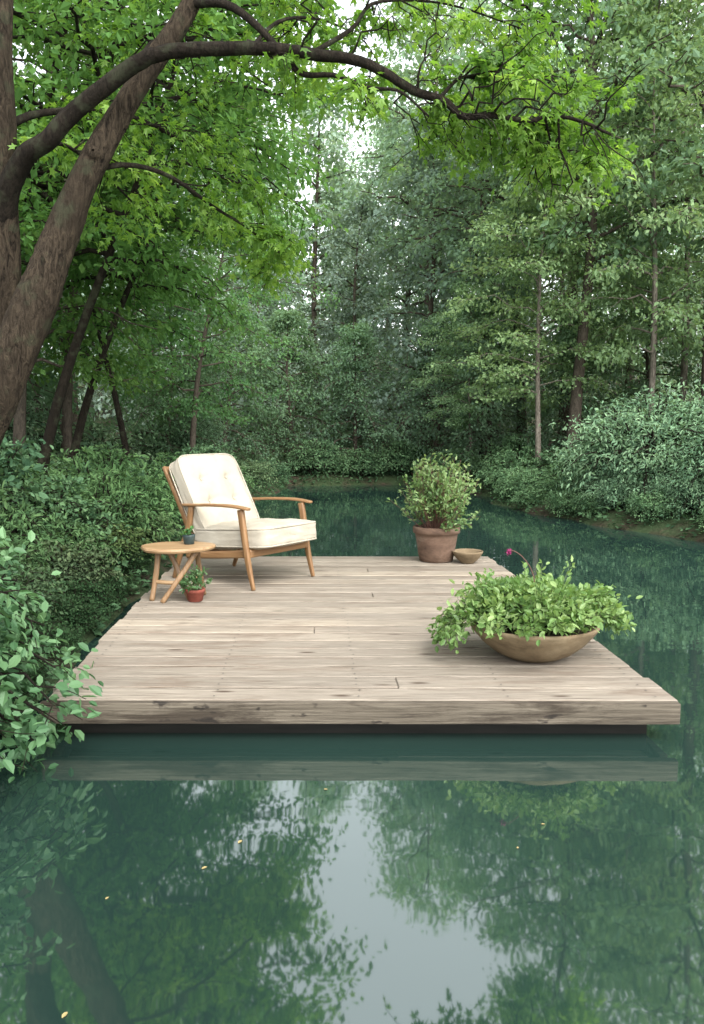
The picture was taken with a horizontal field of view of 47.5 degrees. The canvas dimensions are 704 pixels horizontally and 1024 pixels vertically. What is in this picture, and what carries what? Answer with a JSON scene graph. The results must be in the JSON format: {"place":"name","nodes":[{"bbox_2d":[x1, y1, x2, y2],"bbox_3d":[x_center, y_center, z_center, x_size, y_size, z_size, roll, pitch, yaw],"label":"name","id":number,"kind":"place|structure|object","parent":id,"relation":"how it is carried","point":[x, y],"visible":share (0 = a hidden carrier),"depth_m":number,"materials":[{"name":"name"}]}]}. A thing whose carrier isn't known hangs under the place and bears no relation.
{"place":"outdoors","nodes":[
{"label":"outdoors","id":0,"kind":"place"},
{"bbox_2d":[0,485,703,1023],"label":"water","id":1,"kind":"structure","parent":0,"point":[376,879],"depth_m":2.38,"materials":[{"name":"green liquid"}]},
{"bbox_2d":[18,652,58,702],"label":"bank shrub","id":2,"kind":"object","parent":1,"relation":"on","point":[42,672],"visible":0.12,"depth_m":3.70,"materials":[{"name":"green plant"}]},
{"bbox_2d":[8,612,77,666],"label":"bank shrub","id":3,"kind":"object","parent":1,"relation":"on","point":[63,635],"visible":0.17,"depth_m":4.04,"materials":[{"name":"green plant"}]},
{"bbox_2d":[42,594,110,638],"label":"bank shrub","id":4,"kind":"object","parent":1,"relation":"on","point":[75,618],"visible":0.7,"depth_m":4.69,"materials":[{"name":"green plant"}]},
{"bbox_2d":[39,556,680,733],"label":"wooden deck","id":5,"kind":"structure","parent":1,"relation":"on","point":[334,644],"depth_m":3.68,"materials":[{"name":"grey wood"}]},
{"bbox_2d":[141,541,215,602],"bbox_3d":[-1.114,0.392,5.145,0.474,0.359,0.372,-1,6,-8],"label":"side table","id":6,"kind":"object","parent":5,"relation":"on","point":[170,549],"visible":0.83,"depth_m":5.09,"materials":[{"name":"brown wood"}]},
{"bbox_2d":[177,563,212,601],"bbox_3d":[-1.022,0.448,5.083,0.240,0.242,0.273,0,6,0],"label":"flowerpot","id":7,"kind":"object","parent":5,"relation":"on","point":[194,593],"visible":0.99,"depth_m":5.07,"materials":[{"name":"red ceramic"}]},
{"bbox_2d":[162,453,316,590],"bbox_3d":[-0.820,0.033,5.887,1.046,0.908,0.732,4,7,36],"label":"lounge chair","id":8,"kind":"object","parent":5,"relation":"on","point":[215,501],"visible":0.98,"depth_m":5.78,"materials":[{"name":"fabric"}]},
{"bbox_2d":[385,449,480,562],"bbox_3d":[0.690,-0.054,6.597,0.740,0.925,0.740,2,6,15],"label":"terracotta planter","id":9,"kind":"object","parent":5,"relation":"on","point":[436,538],"visible":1,"depth_m":6.51,"materials":[{"name":"ceramic"}]},
{"bbox_2d":[452,548,482,563],"bbox_3d":[0.945,0.366,6.544,0.254,0.100,0.254,0,6,0],"label":"shallow bowl","id":10,"kind":"object","parent":5,"relation":"on","point":[467,556],"visible":1,"depth_m":6.48,"materials":[{"name":"ceramic"}]},
{"bbox_2d":[425,548,642,662],"bbox_3d":[0.851,0.435,3.838,0.999,0.528,0.851,3,7,23],"label":"planter bowl","id":11,"kind":"object","parent":5,"relation":"on","point":[524,617],"visible":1,"depth_m":3.68,"materials":[{"name":"ceramic"}]},
{"bbox_2d":[11,355,703,716],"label":"ground","id":12,"kind":"structure","parent":0,"point":[655,527],"depth_m":11.68,"materials":[{"name":"plant"}]},
{"bbox_2d":[0,633,54,736],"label":"bank shrub","id":13,"kind":"object","parent":12,"relation":"on","point":[31,694],"visible":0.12,"depth_m":3.27,"materials":[{"name":"green plant"}]},
{"bbox_2d":[3,389,62,461],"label":"bank shrub","id":14,"kind":"object","parent":12,"relation":"on","point":[35,417],"visible":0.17,"depth_m":11.44,"materials":[{"name":"green plant"}]},
{"bbox_2d":[0,530,66,597],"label":"bank shrub","id":15,"kind":"object","parent":12,"relation":"on","point":[39,560],"visible":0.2,"depth_m":5.01,"materials":[{"name":"green plant"}]},
{"bbox_2d":[0,538,70,672],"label":"bank shrub","id":16,"kind":"object","parent":12,"relation":"on","point":[20,599],"visible":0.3,"depth_m":3.62,"materials":[{"name":"green plant"}]},
{"bbox_2d":[0,487,74,571],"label":"bank shrub","id":17,"kind":"object","parent":12,"relation":"on","point":[16,524],"visible":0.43,"depth_m":5.46,"materials":[{"name":"green plant"}]},
{"bbox_2d":[0,435,83,516],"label":"bank shrub","id":18,"kind":"object","parent":12,"relation":"on","point":[12,464],"visible":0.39,"depth_m":6.42,"materials":[{"name":"green plant"}]},
{"bbox_2d":[0,558,86,628],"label":"bank shrub","id":19,"kind":"object","parent":12,"relation":"on","point":[27,580],"visible":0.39,"depth_m":4.57,"materials":[{"name":"green plant"}]},
{"bbox_2d":[0,526,103,782],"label":"bank shrub","id":20,"kind":"object","parent":12,"relation":"on","point":[14,653],"visible":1,"depth_m":2.97,"materials":[{"name":"green plant"}]},
{"bbox_2d":[2,463,116,527],"bbox_3d":[-2.641,-0.004,6.801,1.357,0.828,1.450,-2,6,-22],"label":"bank shrub","id":21,"kind":"object","parent":12,"relation":"on","point":[49,473],"visible":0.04,"depth_m":6.87,"materials":[{"name":"green plant"}]},
{"bbox_2d":[47,624,88,654],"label":"bank shrub","id":22,"kind":"object","parent":12,"relation":"on","point":[76,641],"visible":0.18,"depth_m":4.42,"materials":[{"name":"green plant"}]},
{"bbox_2d":[0,473,144,551],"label":"bank shrub","id":23,"kind":"object","parent":12,"relation":"on","point":[84,510],"visible":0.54,"depth_m":6.19,"materials":[{"name":"green plant"}]},
{"bbox_2d":[24,538,129,594],"bbox_3d":[-2.048,0.433,5.378,0.972,0.513,0.942,5,8,42],"label":"bank shrub","id":24,"kind":"object","parent":12,"relation":"on","point":[75,563],"visible":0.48,"depth_m":5.30,"materials":[{"name":"green plant"}]},
{"bbox_2d":[44,518,129,568],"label":"bank shrub","id":25,"kind":"object","parent":12,"relation":"on","point":[87,532],"visible":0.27,"depth_m":5.95,"materials":[{"name":"green plant"}]},
{"bbox_2d":[52,576,122,625],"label":"bank shrub","id":26,"kind":"object","parent":12,"relation":"on","point":[96,592],"visible":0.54,"depth_m":5.07,"materials":[{"name":"green plant"}]},
{"bbox_2d":[27,418,152,467],"bbox_3d":[-4.375,-0.848,13.490,2.544,1.454,2.465,4,7,36],"label":"bank shrub","id":27,"kind":"object","parent":12,"relation":"on","point":[87,440],"visible":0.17,"depth_m":13.26,"materials":[{"name":"green plant"}]},
{"bbox_2d":[12,1,170,437],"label":"forest tree","id":28,"kind":"object","parent":12,"relation":"on","point":[74,417],"visible":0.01,"depth_m":15.44,"materials":[{"name":"green plant"}]},
{"bbox_2d":[21,169,173,454],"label":"forest tree","id":29,"kind":"object","parent":12,"relation":"on","point":[48,393],"visible":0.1,"depth_m":12.69,"materials":[{"name":"green plant"}]},
{"bbox_2d":[52,444,161,483],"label":"bank shrub","id":30,"kind":"object","parent":12,"relation":"on","point":[109,452],"visible":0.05,"depth_m":9.51,"materials":[{"name":"green plant"}]},
{"bbox_2d":[83,566,137,613],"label":"bank shrub","id":31,"kind":"object","parent":12,"relation":"on","point":[120,590],"visible":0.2,"depth_m":5.46,"materials":[{"name":"green plant"}]},
{"bbox_2d":[48,446,181,532],"bbox_3d":[-2.487,-0.139,8.007,1.643,1.056,1.538,-6,8,-44],"label":"bank shrub","id":32,"kind":"object","parent":12,"relation":"on","point":[122,467],"visible":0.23,"depth_m":7.90,"materials":[{"name":"green plant"}]},
{"bbox_2d":[72,519,163,571],"bbox_3d":[-1.935,0.279,6.469,0.910,0.435,0.882,4,7,33],"label":"bank shrub","id":33,"kind":"object","parent":12,"relation":"on","point":[136,544],"visible":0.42,"depth_m":6.35,"materials":[{"name":"green plant"}]},
{"bbox_2d":[21,177,218,476],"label":"leaning tree","id":34,"kind":"object","parent":12,"relation":"on","point":[120,421],"visible":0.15,"depth_m":10.79,"materials":[{"name":"green plant"}]},
{"bbox_2d":[72,468,171,543],"bbox_3d":[-2.201,0.007,7.038,1.063,0.800,0.995,4,7,35],"label":"bank shrub","id":35,"kind":"object","parent":12,"relation":"on","point":[129,514],"visible":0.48,"depth_m":6.97,"materials":[{"name":"green plant"}]},
{"bbox_2d":[96,546,153,582],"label":"bank shrub","id":36,"kind":"object","parent":12,"relation":"on","point":[136,565],"visible":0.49,"depth_m":6.26,"materials":[{"name":"green plant"}]},
{"bbox_2d":[113,475,182,535],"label":"bank shrub","id":37,"kind":"object","parent":12,"relation":"on","point":[166,510],"visible":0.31,"depth_m":7.99,"materials":[{"name":"green plant"}]},
{"bbox_2d":[77,95,229,421],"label":"forest tree","id":38,"kind":"object","parent":12,"relation":"on","point":[100,411],"visible":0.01,"depth_m":26.20,"materials":[{"name":"green plant"}]},
{"bbox_2d":[131,507,180,544],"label":"bank shrub","id":39,"kind":"object","parent":12,"relation":"on","point":[159,527],"visible":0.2,"depth_m":7.49,"materials":[{"name":"green plant"}]},
{"bbox_2d":[78,155,242,451],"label":"forest tree","id":40,"kind":"object","parent":12,"relation":"on","point":[103,403],"visible":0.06,"depth_m":20.05,"materials":[{"name":"green plant"}]},
{"bbox_2d":[13,0,312,266],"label":"leaning tree","id":41,"kind":"object","parent":12,"relation":"on","point":[57,63],"visible":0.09,"depth_m":8.09,"materials":[{"name":"green plant"}]},
{"bbox_2d":[98,287,232,469],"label":"forest tree","id":42,"kind":"object","parent":12,"relation":"on","point":[151,404],"visible":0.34,"depth_m":15.52,"materials":[{"name":"green plant"}]},
{"bbox_2d":[21,0,313,461],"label":"forest tree","id":43,"kind":"object","parent":12,"relation":"on","point":[66,432],"visible":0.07,"depth_m":11.84,"materials":[{"name":"green plant"}]},
{"bbox_2d":[12,0,326,460],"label":"forest tree","id":44,"kind":"object","parent":12,"relation":"on","point":[19,427],"visible":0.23,"depth_m":9.14,"materials":[{"name":"green plant"}]},
{"bbox_2d":[117,406,236,465],"bbox_3d":[-3.688,-1.393,16.427,2.501,1.634,2.554,3,7,26],"label":"bank shrub","id":45,"kind":"object","parent":12,"relation":"on","point":[200,429],"visible":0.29,"depth_m":16.04,"materials":[{"name":"green plant"}]},
{"bbox_2d":[17,44,344,469],"bbox_3d":[-2.039,-2.587,9.790,4.203,5.481,4.510,2,6,22],"label":"leaning tree","id":46,"kind":"object","parent":12,"relation":"on","point":[89,393],"visible":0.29,"depth_m":9.55,"materials":[{"name":"green plant"}]},
{"bbox_2d":[0,0,362,454],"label":"leaning tree","id":47,"kind":"object","parent":12,"relation":"on","point":[162,137],"visible":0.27,"depth_m":7.57,"materials":[{"name":"green plant"}]},
{"bbox_2d":[59,200,341,451],"bbox_3d":[-2.808,-2.992,14.805,4.672,5.398,4.332,3,7,29],"label":"forest tree","id":48,"kind":"object","parent":12,"relation":"on","point":[197,408],"visible":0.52,"depth_m":14.60,"materials":[{"name":"green plant"}]},
{"bbox_2d":[13,0,390,480],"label":"leaning tree","id":49,"kind":"object","parent":12,"relation":"on","point":[235,21],"visible":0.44,"depth_m":7.50,"materials":[{"name":"green plant"}]},
{"bbox_2d":[162,295,288,479],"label":"forest tree","id":50,"kind":"object","parent":12,"relation":"on","point":[255,351],"visible":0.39,"depth_m":17.74,"materials":[{"name":"green plant"}]},
{"bbox_2d":[164,115,324,405],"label":"forest tree","id":51,"kind":"object","parent":12,"relation":"on","point":[276,189],"visible":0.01,"depth_m":27.57,"materials":[{"name":"green plant"}]},
{"bbox_2d":[164,68,337,429],"bbox_3d":[-4.190,-8.454,26.793,6.198,12.130,6.451,-2,6,-21],"label":"forest tree","id":52,"kind":"object","parent":12,"relation":"on","point":[229,281],"visible":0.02,"depth_m":26.32,"materials":[{"name":"green plant"}]},
{"bbox_2d":[237,459,278,487],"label":"bank shrub","id":53,"kind":"object","parent":12,"relation":"on","point":[261,473],"visible":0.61,"depth_m":15.49,"materials":[{"name":"green plant"}]},
{"bbox_2d":[245,459,297,484],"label":"bank shrub","id":54,"kind":"object","parent":12,"relation":"on","point":[279,466],"visible":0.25,"depth_m":17.18,"materials":[{"name":"green plant"}]},
{"bbox_2d":[210,213,333,451],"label":"forest tree","id":55,"kind":"object","parent":12,"relation":"on","point":[268,309],"visible":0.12,"depth_m":22.86,"materials":[{"name":"green plant"}]},
{"bbox_2d":[232,305,351,478],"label":"forest tree","id":56,"kind":"object","parent":12,"relation":"on","point":[277,319],"visible":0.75,"depth_m":18.84,"materials":[{"name":"green plant"}]},
{"bbox_2d":[282,438,345,476],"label":"bank shrub","id":57,"kind":"object","parent":12,"relation":"on","point":[310,459],"visible":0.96,"depth_m":18.14,"materials":[{"name":"green plant"}]},
{"bbox_2d":[238,61,399,427],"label":"forest tree","id":58,"kind":"object","parent":12,"relation":"on","point":[332,135],"visible":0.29,"depth_m":26.36,"materials":[{"name":"green plant"}]},
{"bbox_2d":[0,0,651,445],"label":"overhanging tree","id":59,"kind":"object","parent":12,"relation":"on","point":[30,298],"visible":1,"depth_m":5.00,"materials":[{"name":"green plant"}]},
{"bbox_2d":[276,165,397,414],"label":"forest tree","id":60,"kind":"object","parent":12,"relation":"on","point":[323,265],"visible":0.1,"depth_m":28.57,"materials":[{"name":"green plant"}]},
{"bbox_2d":[296,318,406,473],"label":"forest tree","id":61,"kind":"object","parent":12,"relation":"on","point":[357,334],"visible":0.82,"depth_m":18.95,"materials":[{"name":"green plant"}]},
{"bbox_2d":[290,187,418,444],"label":"forest tree","id":62,"kind":"object","parent":12,"relation":"on","point":[357,215],"visible":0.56,"depth_m":23.79,"materials":[{"name":"green plant"}]},
{"bbox_2d":[9,438,703,695],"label":"ground cover","id":63,"kind":"object","parent":12,"relation":"on","point":[138,571],"visible":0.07,"depth_m":10.57,"materials":[{"name":"green plant"}]},
{"bbox_2d":[328,448,393,480],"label":"bank shrub","id":64,"kind":"object","parent":12,"relation":"on","point":[360,463],"visible":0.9,"depth_m":18.12,"materials":[{"name":"green plant"}]},
{"bbox_2d":[311,94,460,396],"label":"forest tree","id":65,"kind":"object","parent":12,"relation":"on","point":[369,163],"visible":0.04,"depth_m":33.48,"materials":[{"name":"green plant"}]},
{"bbox_2d":[327,110,457,431],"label":"forest tree","id":66,"kind":"object","parent":12,"relation":"on","point":[408,294],"visible":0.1,"depth_m":26.69,"materials":[{"name":"green plant"}]},
{"bbox_2d":[369,438,432,481],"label":"bank shrub","id":67,"kind":"object","parent":12,"relation":"on","point":[400,459],"visible":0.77,"depth_m":18.21,"materials":[{"name":"green plant"}]},
{"bbox_2d":[327,0,516,447],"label":"forest tree","id":68,"kind":"object","parent":12,"relation":"on","point":[394,121],"visible":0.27,"depth_m":21.60,"materials":[{"name":"green plant"}]},
{"bbox_2d":[326,0,525,433],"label":"forest tree","id":69,"kind":"object","parent":12,"relation":"on","point":[385,147],"visible":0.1,"depth_m":24.10,"materials":[{"name":"green plant"}]},
{"bbox_2d":[371,308,483,474],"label":"forest tree","id":70,"kind":"object","parent":12,"relation":"on","point":[420,438],"visible":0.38,"depth_m":18.33,"materials":[{"name":"green plant"}]},
{"bbox_2d":[324,103,533,455],"bbox_3d":[1.873,-5.247,19.694,4.792,9.011,4.605,-2,6,-17],"label":"forest tree","id":71,"kind":"object","parent":12,"relation":"on","point":[392,343],"visible":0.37,"depth_m":19.51,"materials":[{"name":"green plant"}]},
{"bbox_2d":[434,448,487,479],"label":"bank shrub","id":72,"kind":"object","parent":12,"relation":"on","point":[468,469],"visible":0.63,"depth_m":16.43,"materials":[{"name":"green plant"}]},
{"bbox_2d":[398,280,524,476],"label":"forest tree","id":73,"kind":"object","parent":12,"relation":"on","point":[453,398],"visible":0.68,"depth_m":16.54,"materials":[{"name":"green plant"}]},
{"bbox_2d":[390,87,560,444],"bbox_3d":[3.530,-6.073,21.240,5.530,10.398,5.313,2,6,20],"label":"forest tree","id":74,"kind":"object","parent":12,"relation":"on","point":[493,202],"visible":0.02,"depth_m":21.29,"materials":[{"name":"green plant"}]},
{"bbox_2d":[404,66,568,458],"bbox_3d":[3.084,-5.419,18.246,3.836,9.302,4.511,1,6,11],"label":"forest tree","id":75,"kind":"object","parent":12,"relation":"on","point":[458,252],"visible":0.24,"depth_m":17.78,"materials":[{"name":"green plant"}]},
{"bbox_2d":[422,290,556,473],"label":"forest tree","id":76,"kind":"object","parent":12,"relation":"on","point":[486,428],"visible":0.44,"depth_m":16.66,"materials":[{"name":"green plant"}]},
{"bbox_2d":[473,454,525,492],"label":"bank shrub","id":77,"kind":"object","parent":12,"relation":"on","point":[486,464],"visible":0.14,"depth_m":14.93,"materials":[{"name":"green plant"}]},
{"bbox_2d":[398,0,621,444],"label":"forest tree","id":78,"kind":"object","parent":12,"relation":"on","point":[476,187],"visible":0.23,"depth_m":16.86,"materials":[{"name":"green plant"}]},
{"bbox_2d":[472,433,554,472],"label":"bank shrub","id":79,"kind":"object","parent":12,"relation":"on","point":[495,452],"visible":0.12,"depth_m":16.29,"materials":[{"name":"green plant"}]},
{"bbox_2d":[480,433,546,472],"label":"bank shrub","id":80,"kind":"object","parent":12,"relation":"on","point":[510,446],"visible":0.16,"depth_m":15.46,"materials":[{"name":"green plant"}]},
{"bbox_2d":[483,445,548,484],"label":"bank shrub","id":81,"kind":"object","parent":12,"relation":"on","point":[528,460],"visible":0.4,"depth_m":14.35,"materials":[{"name":"green plant"}]},
{"bbox_2d":[499,471,543,495],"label":"bank shrub","id":82,"kind":"object","parent":12,"relation":"on","point":[526,483],"visible":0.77,"depth_m":12.84,"materials":[{"name":"green plant"}]},
{"bbox_2d":[499,468,549,498],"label":"bank shrub","id":83,"kind":"object","parent":12,"relation":"on","point":[539,477],"visible":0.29,"depth_m":13.14,"materials":[{"name":"green plant"}]},
{"bbox_2d":[507,487,546,506],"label":"bank shrub","id":84,"kind":"object","parent":12,"relation":"on","point":[521,496],"visible":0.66,"depth_m":12.33,"materials":[{"name":"green plant"}]},
{"bbox_2d":[441,105,624,432],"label":"forest tree","id":85,"kind":"object","parent":12,"relation":"on","point":[543,323],"visible":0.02,"depth_m":23.38,"materials":[{"name":"green plant"}]},
{"bbox_2d":[431,149,650,470],"bbox_3d":[3.387,-3.247,14.198,3.977,6.105,3.637,0,6,0],"label":"forest tree","id":86,"kind":"object","parent":12,"relation":"on","point":[556,262],"visible":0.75,"depth_m":14.06,"materials":[{"name":"green plant"}]},
{"bbox_2d":[526,445,588,472],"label":"bank shrub","id":87,"kind":"object","parent":12,"relation":"on","point":[546,455],"visible":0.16,"depth_m":14.08,"materials":[{"name":"green plant"}]},
{"bbox_2d":[533,472,583,494],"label":"bank shrub","id":88,"kind":"object","parent":12,"relation":"on","point":[555,481],"visible":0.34,"depth_m":12.25,"materials":[{"name":"green plant"}]},
{"bbox_2d":[450,65,673,386],"bbox_3d":[4.328,-4.553,16.460,4.403,8.130,4.814,0,6,1],"label":"forest tree","id":89,"kind":"object","parent":12,"relation":"on","point":[488,282],"visible":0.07,"depth_m":16.14,"materials":[{"name":"green plant"}]},
{"bbox_2d":[422,0,703,448],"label":"forest tree","id":90,"kind":"object","parent":12,"relation":"on","point":[564,38],"visible":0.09,"depth_m":15.45,"materials":[{"name":"green plant"}]},
{"bbox_2d":[541,489,584,517],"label":"bank shrub","id":91,"kind":"object","parent":12,"relation":"on","point":[559,502],"visible":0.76,"depth_m":11.31,"materials":[{"name":"green plant"}]},
{"bbox_2d":[441,0,703,455],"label":"forest tree","id":92,"kind":"object","parent":12,"relation":"on","point":[575,409],"visible":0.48,"depth_m":13.22,"materials":[{"name":"green plant"}]},
{"bbox_2d":[513,302,646,461],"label":"forest tree","id":93,"kind":"object","parent":12,"relation":"on","point":[560,340],"visible":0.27,"depth_m":15.11,"materials":[{"name":"green plant"}]},
{"bbox_2d":[566,492,611,518],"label":"bank shrub","id":94,"kind":"object","parent":12,"relation":"on","point":[592,503],"visible":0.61,"depth_m":10.86,"materials":[{"name":"green plant"}]},
{"bbox_2d":[512,0,703,418],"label":"forest tree","id":95,"kind":"object","parent":12,"relation":"on","point":[670,314],"visible":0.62,"depth_m":12.69,"materials":[{"name":"green plant"}]},
{"bbox_2d":[567,460,657,513],"bbox_3d":[3.568,-0.317,10.753,1.192,0.762,1.167,-1,6,-13],"label":"bank shrub","id":96,"kind":"object","parent":12,"relation":"on","point":[622,491],"visible":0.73,"depth_m":10.55,"materials":[{"name":"green plant"}]},
{"bbox_2d":[524,58,703,445],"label":"forest tree","id":97,"kind":"object","parent":12,"relation":"on","point":[659,366],"visible":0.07,"depth_m":18.03,"materials":[{"name":"green plant"}]},
{"bbox_2d":[535,0,703,406],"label":"forest tree","id":98,"kind":"object","parent":12,"relation":"on","point":[687,296],"visible":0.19,"depth_m":14.21,"materials":[{"name":"green plant"}]},
{"bbox_2d":[538,377,703,514],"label":"bank shrub","id":99,"kind":"object","parent":12,"relation":"on","point":[636,436],"visible":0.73,"depth_m":10.72,"materials":[{"name":"green plant"}]},
{"bbox_2d":[544,249,701,428],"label":"forest tree","id":100,"kind":"object","parent":12,"relation":"on","point":[646,363],"visible":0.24,"depth_m":15.33,"materials":[{"name":"green plant"}]},
{"bbox_2d":[568,0,703,406],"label":"forest tree","id":101,"kind":"object","parent":12,"relation":"on","point":[696,163],"visible":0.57,"depth_m":12.45,"materials":[{"name":"green plant"}]},
{"bbox_2d":[623,490,685,526],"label":"bank shrub","id":102,"kind":"object","parent":12,"relation":"on","point":[647,506],"visible":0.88,"depth_m":9.81,"materials":[{"name":"green plant"}]},
{"bbox_2d":[628,405,703,502],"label":"bank shrub","id":103,"kind":"object","parent":12,"relation":"on","point":[696,445],"visible":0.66,"depth_m":9.85,"materials":[{"name":"green plant"}]},
{"bbox_2d":[631,450,703,518],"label":"bank shrub","id":104,"kind":"object","parent":12,"relation":"on","point":[667,485],"visible":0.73,"depth_m":9.76,"materials":[{"name":"green plant"}]},
{"bbox_2d":[13,0,703,354],"label":"sky","id":105,"kind":"structure","parent":0,"point":[348,12],"materials":[{"name":"white"}]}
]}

